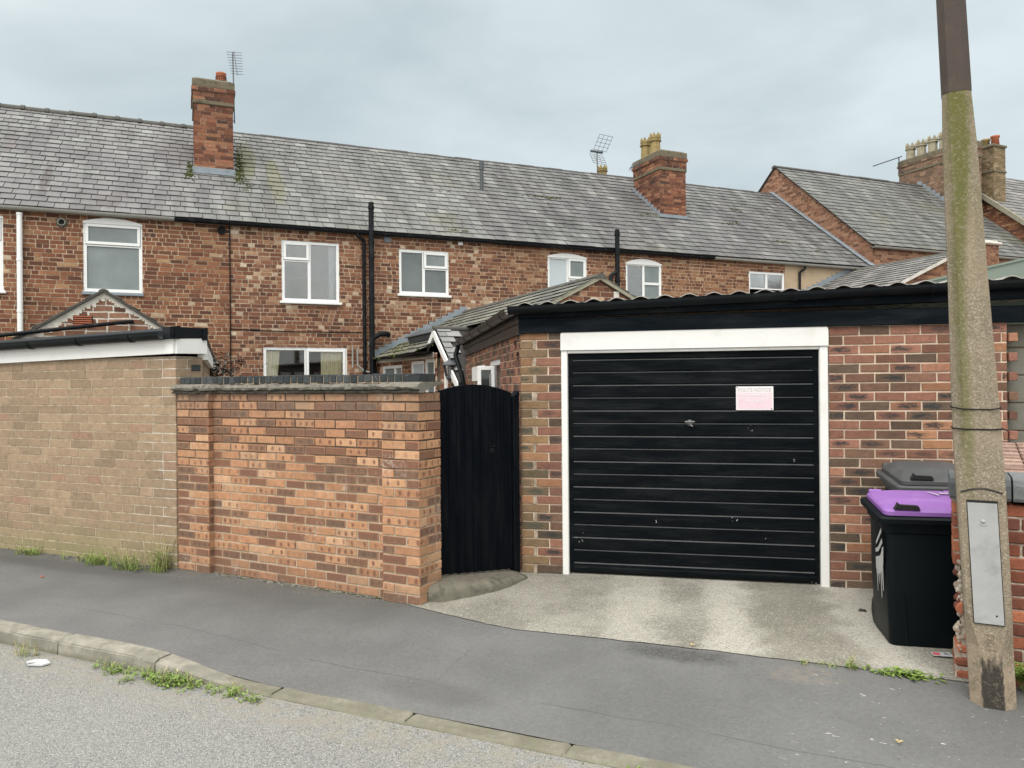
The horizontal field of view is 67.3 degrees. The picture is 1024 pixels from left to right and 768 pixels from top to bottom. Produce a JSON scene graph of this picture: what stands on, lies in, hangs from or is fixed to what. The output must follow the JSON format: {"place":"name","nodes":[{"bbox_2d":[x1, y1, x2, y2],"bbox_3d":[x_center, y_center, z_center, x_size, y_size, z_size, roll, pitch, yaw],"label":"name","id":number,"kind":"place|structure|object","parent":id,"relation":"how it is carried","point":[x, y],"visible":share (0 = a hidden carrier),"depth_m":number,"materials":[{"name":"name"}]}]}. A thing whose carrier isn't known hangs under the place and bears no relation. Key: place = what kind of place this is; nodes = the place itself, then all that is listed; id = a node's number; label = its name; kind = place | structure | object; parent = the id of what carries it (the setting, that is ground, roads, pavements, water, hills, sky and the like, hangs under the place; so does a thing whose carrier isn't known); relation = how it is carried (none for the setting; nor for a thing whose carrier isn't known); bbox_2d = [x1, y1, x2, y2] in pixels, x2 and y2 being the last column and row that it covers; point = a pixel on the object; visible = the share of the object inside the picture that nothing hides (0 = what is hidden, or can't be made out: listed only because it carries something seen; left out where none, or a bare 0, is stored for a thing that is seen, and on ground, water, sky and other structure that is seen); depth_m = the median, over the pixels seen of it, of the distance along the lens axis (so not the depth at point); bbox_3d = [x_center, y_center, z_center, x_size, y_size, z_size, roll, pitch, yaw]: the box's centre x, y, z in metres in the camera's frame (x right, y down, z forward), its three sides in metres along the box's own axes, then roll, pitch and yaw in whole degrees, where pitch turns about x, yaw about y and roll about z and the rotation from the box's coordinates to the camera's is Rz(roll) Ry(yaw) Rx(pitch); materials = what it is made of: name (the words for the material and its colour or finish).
{"place":"outdoors","nodes":[
{"label":"outdoors","id":0,"kind":"place"},
{"bbox_2d":[0,72,235,376],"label":"terraced house","id":1,"kind":"structure","parent":0,"point":[131,212],"depth_m":14.92,"materials":[{"name":"red brick"}]},
{"bbox_2d":[0,216,6,293],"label":"window","id":2,"kind":"structure","parent":1,"relation":"in","point":[2,290],"depth_m":13.72,"materials":[{"name":"white plastic"}]},
{"bbox_2d":[82,218,143,296],"bbox_3d":[-7.472,-2.376,14.419,1.030,1.445,0.120,0,0,-23],"label":"window","id":3,"kind":"structure","parent":1,"relation":"in","point":[109,264],"depth_m":14.42,"materials":[{"name":"white plastic"}]},
{"bbox_2d":[227,52,242,123],"bbox_3d":[-6.293,-6.763,17.470,0.347,1.651,0.169,0,0,-26],"label":"tv aerial","id":4,"kind":"object","parent":1,"relation":"attached to","point":[232,65],"visible":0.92,"depth_m":17.51,"materials":[{"name":"metal"}]},
{"bbox_2d":[0,643,610,767],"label":"road","id":5,"kind":"structure","parent":0,"point":[56,713],"depth_m":4.03,"materials":[{"name":"grey asphalt"}]},
{"bbox_2d":[10,640,37,656],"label":"weed clump","id":6,"kind":"object","parent":5,"relation":"on","point":[26,654],"visible":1,"depth_m":5.22,"materials":[{"name":"green plant"}]},
{"bbox_2d":[26,659,50,665],"bbox_3d":[-3.109,1.824,5.043,0.153,0.018,0.112,-1,0,44],"label":"card","id":7,"kind":"object","parent":5,"relation":"on","point":[39,662],"visible":1,"depth_m":5.04,"materials":[{"name":"white paper"}]},
{"bbox_2d":[91,657,136,674],"bbox_3d":[-2.557,1.797,4.919,0.403,0.090,0.180,-1,0,34],"label":"grass tuft","id":8,"kind":"object","parent":5,"relation":"on","point":[112,671],"visible":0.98,"depth_m":4.90,"materials":[{"name":"green plant"}]},
{"bbox_2d":[116,666,201,692],"bbox_3d":[-2.142,1.788,4.725,0.633,0.108,0.272,0,0,18],"label":"weed clump","id":9,"kind":"object","parent":5,"relation":"on","point":[176,679],"visible":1,"depth_m":4.70,"materials":[{"name":"green plant"}]},
{"bbox_2d":[199,681,247,697],"bbox_3d":[-1.698,1.798,4.562,0.352,0.075,0.182,0,0,21],"label":"weed clump","id":10,"kind":"object","parent":5,"relation":"on","point":[237,689],"visible":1,"depth_m":4.54,"materials":[{"name":"green plant"}]},
{"bbox_2d":[235,691,264,704],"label":"weed clump","id":11,"kind":"object","parent":5,"relation":"on","point":[251,697],"visible":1,"depth_m":4.43,"materials":[{"name":"green plant"}]},
{"bbox_2d":[0,620,694,767],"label":"kerb","id":12,"kind":"structure","parent":5,"relation":"on","point":[83,647],"depth_m":4.54,"materials":[{"name":"concrete"}]},
{"bbox_2d":[5,562,995,766],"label":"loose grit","id":13,"kind":"object","parent":5,"relation":"on","point":[506,664],"visible":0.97,"depth_m":4.33,"materials":[{"name":"gravel"}]},
{"bbox_2d":[170,654,575,745],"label":"ground","id":14,"kind":"structure","parent":0,"point":[468,723],"depth_m":4.09,"materials":[{"name":"concrete"}]},
{"bbox_2d":[902,135,1023,257],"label":"house","id":15,"kind":"structure","parent":14,"relation":"on","point":[1002,195],"depth_m":26.87,"materials":[{"name":"red brick"}]},
{"bbox_2d":[0,548,1023,767],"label":"pavement","id":16,"kind":"structure","parent":0,"point":[450,667],"depth_m":4.61,"materials":[{"name":"grey asphalt"}]},
{"bbox_2d":[12,543,42,555],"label":"grass tuft","id":17,"kind":"object","parent":16,"relation":"on","point":[30,552],"visible":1,"depth_m":7.92,"materials":[{"name":"green plant"}]},
{"bbox_2d":[51,543,134,568],"bbox_3d":[-4.032,1.640,7.480,1.137,0.226,0.370,-1,0,33],"label":"grass tuft","id":18,"kind":"object","parent":16,"relation":"on","point":[95,560],"visible":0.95,"depth_m":7.46,"materials":[{"name":"green plant"}]},
{"bbox_2d":[0,326,215,568],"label":"tan garage","id":19,"kind":"structure","parent":16,"relation":"on","point":[88,452],"depth_m":7.68,"materials":[{"name":"brick"}]},
{"bbox_2d":[111,543,153,570],"bbox_3d":[-3.622,1.627,7.254,0.564,0.249,0.337,-1,0,40],"label":"weed clump","id":20,"kind":"object","parent":16,"relation":"on","point":[125,564],"visible":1,"depth_m":7.24,"materials":[{"name":"green plant"}]},
{"bbox_2d":[143,533,174,573],"bbox_3d":[-3.254,1.573,7.192,0.384,0.350,0.510,0,0,-33],"label":"weed clump","id":21,"kind":"object","parent":16,"relation":"on","point":[162,564],"visible":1,"depth_m":7.16,"materials":[{"name":"green plant"}]},
{"bbox_2d":[170,373,442,604],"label":"garden wall","id":22,"kind":"structure","parent":16,"relation":"on","point":[331,482],"depth_m":6.51,"materials":[{"name":"orange brick"}]},
{"bbox_2d":[4,548,844,600],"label":"soil crumbs","id":23,"kind":"object","parent":16,"relation":"on","point":[321,589],"visible":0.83,"depth_m":6.62,"materials":[{"name":"soil"}]},
{"bbox_2d":[799,660,854,669],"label":"weed clump","id":24,"kind":"object","parent":16,"relation":"on","point":[803,662],"visible":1,"depth_m":4.64,"materials":[{"name":"green plant"}]},
{"bbox_2d":[862,664,946,683],"bbox_3d":[2.269,1.678,4.452,0.437,0.050,0.211,0,0,19],"label":"weed clump","id":25,"kind":"object","parent":16,"relation":"on","point":[914,673],"visible":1,"depth_m":4.45,"materials":[{"name":"green plant"}]},
{"bbox_2d":[936,0,1016,710],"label":"lamp post","id":26,"kind":"object","parent":16,"relation":"on","point":[979,470],"visible":0.98,"depth_m":4.08,"materials":[{"name":"concrete"}]},
{"bbox_2d":[948,442,1023,686],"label":"wall","id":27,"kind":"structure","parent":16,"relation":"on","point":[1013,453],"depth_m":4.31,"materials":[{"name":"red brick"}]},
{"bbox_2d":[1014,661,1023,690],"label":"weed","id":28,"kind":"object","parent":16,"relation":"on","point":[1019,672],"visible":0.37,"depth_m":4.20,"materials":[{"name":"green plant"}]},
{"bbox_2d":[0,0,1023,191],"label":"sky","id":29,"kind":"structure","parent":0,"point":[744,89],"materials":[{"name":"grey"}]},
{"bbox_2d":[407,569,1023,689],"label":"driveway","id":30,"kind":"structure","parent":0,"point":[813,623],"depth_m":5.65,"materials":[{"name":"concrete"}]},
{"bbox_2d":[427,569,527,601],"bbox_3d":[-0.398,1.665,6.553,1.095,0.179,0.705,0,0,-38],"label":"door step","id":31,"kind":"object","parent":30,"relation":"on","point":[450,587],"depth_m":6.27,"materials":[{"name":"concrete"}]},
{"bbox_2d":[841,652,859,669],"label":"grass tuft","id":32,"kind":"object","parent":30,"relation":"on","point":[852,664],"visible":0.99,"depth_m":4.58,"materials":[{"name":"green plant"}]},
{"bbox_2d":[860,489,959,648],"bbox_3d":[2.747,1.209,5.129,0.688,0.957,0.654,0,0,13],"label":"wheelie bin","id":33,"kind":"object","parent":30,"relation":"on","point":[914,578],"visible":0.7,"depth_m":4.91,"materials":[{"name":"black plastic"}]},
{"bbox_2d":[876,461,953,490],"bbox_3d":[3.161,1.143,5.817,0.628,1.085,0.754,0,0,13],"label":"wheelie bin","id":34,"kind":"object","parent":30,"relation":"on","point":[905,475],"visible":0.23,"depth_m":5.66,"materials":[{"name":"black plastic"}]},
{"bbox_2d":[931,652,952,656],"bbox_3d":[2.653,1.667,4.752,0.115,0.006,0.075,0,0,15],"label":"wrapper","id":35,"kind":"object","parent":30,"relation":"on","point":[946,654],"visible":0.95,"depth_m":4.74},
{"bbox_2d":[1006,324,1023,443],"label":"block wall","id":36,"kind":"structure","parent":30,"relation":"on","point":[1016,386],"depth_m":6.21,"materials":[{"name":"concrete"}]},
{"bbox_2d":[729,132,1023,290],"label":"end house","id":37,"kind":"structure","parent":0,"point":[870,221],"depth_m":24.86,"materials":[{"name":"grey tile"}]},
{"bbox_2d":[873,156,903,172],"bbox_3d":[13.941,-8.213,28.537,1.516,0.649,0.141,0,0,-23],"label":"tv aerial","id":38,"kind":"object","parent":37,"relation":"attached to","point":[890,160],"visible":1,"depth_m":28.61,"materials":[{"name":"metal"}]},
{"label":"yard","id":39,"kind":"structure","parent":0,"visible":0},
{"bbox_2d":[0,289,197,358],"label":"outhouse","id":40,"kind":"structure","parent":39,"relation":"on","point":[103,310],"depth_m":9.90,"materials":[{"name":"brick"}]},
{"bbox_2d":[209,352,266,376],"bbox_3d":[-4.226,0.649,11.231,1.134,2.216,1.772,0,0,0],"label":"shrub","id":41,"kind":"object","parent":39,"relation":"on","point":[217,369],"visible":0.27,"depth_m":11.21,"materials":[{"name":"brown plant"}]},
{"bbox_2d":[220,132,495,382],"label":"terraced house","id":42,"kind":"structure","parent":39,"relation":"on","point":[335,251],"depth_m":16.60,"materials":[{"name":"brick"}]},
{"bbox_2d":[263,347,346,375],"bbox_3d":[-4.248,-0.094,15.843,1.680,1.315,0.149,0,0,-23],"label":"window","id":43,"kind":"structure","parent":42,"relation":"in","point":[333,360],"depth_m":15.89,"materials":[{"name":"white plastic"}]},
{"bbox_2d":[280,240,341,304],"bbox_3d":[-4.162,-2.282,15.885,1.250,1.290,0.268,0,0,-23],"label":"window","id":44,"kind":"structure","parent":42,"relation":"in","point":[333,248],"depth_m":15.84,"materials":[{"name":"white plastic"}]},
{"bbox_2d":[397,249,451,297],"bbox_3d":[-1.915,-2.401,16.779,1.215,1.015,0.145,0,0,-23],"label":"window","id":45,"kind":"structure","parent":42,"relation":"in","point":[415,280],"depth_m":16.79,"materials":[{"name":"white plastic"}]},
{"bbox_2d":[372,273,635,391],"bbox_3d":[-0.196,-0.001,14.777,4.679,3.459,7.125,0,0,-23],"label":"extension","id":46,"kind":"object","parent":39,"relation":"on","point":[401,355],"visible":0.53,"depth_m":13.47,"materials":[{"name":"brick"}]},
{"bbox_2d":[383,365,401,373],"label":"window","id":47,"kind":"structure","parent":46,"relation":"in","point":[395,369],"depth_m":15.48,"materials":[{"name":"white plastic"}]},
{"bbox_2d":[412,361,423,372],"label":"window","id":48,"kind":"structure","parent":46,"relation":"in","point":[417,366],"depth_m":14.20,"materials":[{"name":"white plastic"}]},
{"bbox_2d":[425,359,437,391],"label":"window","id":49,"kind":"structure","parent":46,"relation":"in","point":[429,363],"depth_m":13.66,"materials":[{"name":"white plastic"}]},
{"bbox_2d":[442,356,455,385],"bbox_3d":[-0.971,-0.204,12.574,0.355,0.510,0.216,0,0,-23],"label":"wall lantern","id":50,"kind":"object","parent":46,"relation":"attached to","point":[449,362],"depth_m":12.51,"materials":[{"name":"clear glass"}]},
{"bbox_2d":[426,132,717,301],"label":"terraced house","id":51,"kind":"structure","parent":39,"relation":"on","point":[545,227],"depth_m":19.57,"materials":[{"name":"orange brick"}]},
{"bbox_2d":[547,253,586,286],"bbox_3d":[1.297,-2.402,18.184,1.045,1.350,0.084,0,0,-23],"label":"window","id":52,"kind":"structure","parent":51,"relation":"in","point":[563,267],"depth_m":18.16,"materials":[{"name":"white plastic"}]},
{"bbox_2d":[589,134,611,172],"bbox_3d":[2.653,-6.905,24.030,0.899,1.656,0.792,0,0,-23],"label":"tv aerial","id":53,"kind":"object","parent":51,"relation":"attached to","point":[595,151],"visible":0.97,"depth_m":24.18,"materials":[{"name":"metal"}]},
{"bbox_2d":[629,161,642,172],"bbox_3d":[3.489,-6.124,21.658,0.104,0.430,0.787,-1,0,38],"label":"tv aerial","id":54,"kind":"object","parent":51,"relation":"attached to","point":[636,164],"visible":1,"depth_m":21.62,"materials":[{"name":"metal"}]},
{"bbox_2d":[625,259,661,297],"bbox_3d":[3.242,-2.411,19.014,1.045,1.340,0.084,0,0,-23],"label":"window","id":55,"kind":"structure","parent":51,"relation":"in","point":[650,270],"depth_m":19.09,"materials":[{"name":"white plastic"}]},
{"bbox_2d":[453,275,1023,588],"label":"garage","id":56,"kind":"structure","parent":39,"relation":"on","point":[646,448],"depth_m":6.62,"materials":[{"name":"brown brick"}]},
{"bbox_2d":[437,374,519,574],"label":"garden gate","id":57,"kind":"structure","parent":56,"relation":"attached to","point":[480,480],"depth_m":6.64,"materials":[{"name":"black paint"}]},
{"bbox_2d":[477,359,500,387],"bbox_3d":[-0.251,0.198,8.687,0.272,0.940,0.850,0,0,-9],"label":"window","id":58,"kind":"structure","parent":56,"relation":"in","point":[483,372],"depth_m":8.68,"materials":[{"name":"white plastic"}]},
{"bbox_2d":[568,349,818,581],"bbox_3d":[1.540,0.690,6.686,2.108,1.950,0.070,0,0,13],"label":"garage door","id":59,"kind":"structure","parent":56,"relation":"in","point":[667,476],"depth_m":6.68,"materials":[{"name":"black paint"}]},
{"bbox_2d":[736,386,773,409],"bbox_3d":[2.069,0.122,6.560,0.306,0.203,0.008,0,0,13],"label":"notice sign","id":60,"kind":"object","parent":56,"relation":"attached to","point":[754,397],"visible":1,"depth_m":6.56,"materials":[{"name":"white plastic"}]},
{"bbox_2d":[607,177,871,294],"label":"terraced house","id":61,"kind":"structure","parent":39,"relation":"on","point":[725,224],"depth_m":21.56,"materials":[{"name":"orange brick"}]},
{"bbox_2d":[749,271,783,292],"bbox_3d":[6.776,-2.671,20.537,1.205,0.610,0.062,0,0,-23],"label":"window","id":62,"kind":"structure","parent":61,"relation":"in","point":[757,280],"depth_m":20.52,"materials":[{"name":"white plastic"}]},
{"bbox_2d":[802,253,946,289],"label":"outbuilding","id":63,"kind":"structure","parent":39,"relation":"on","point":[912,270],"depth_m":19.43,"materials":[{"name":"stone"}]},
{"bbox_2d":[859,258,1023,324],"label":"metal shed","id":64,"kind":"structure","parent":39,"relation":"on","point":[1005,269],"depth_m":8.82,"materials":[{"name":"green metal"}]},
{"bbox_2d":[985,240,1002,265],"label":"brick outbuilding","id":65,"kind":"structure","parent":39,"relation":"on","point":[992,252],"depth_m":20.27,"materials":[{"name":"brown brick"}]}
]}

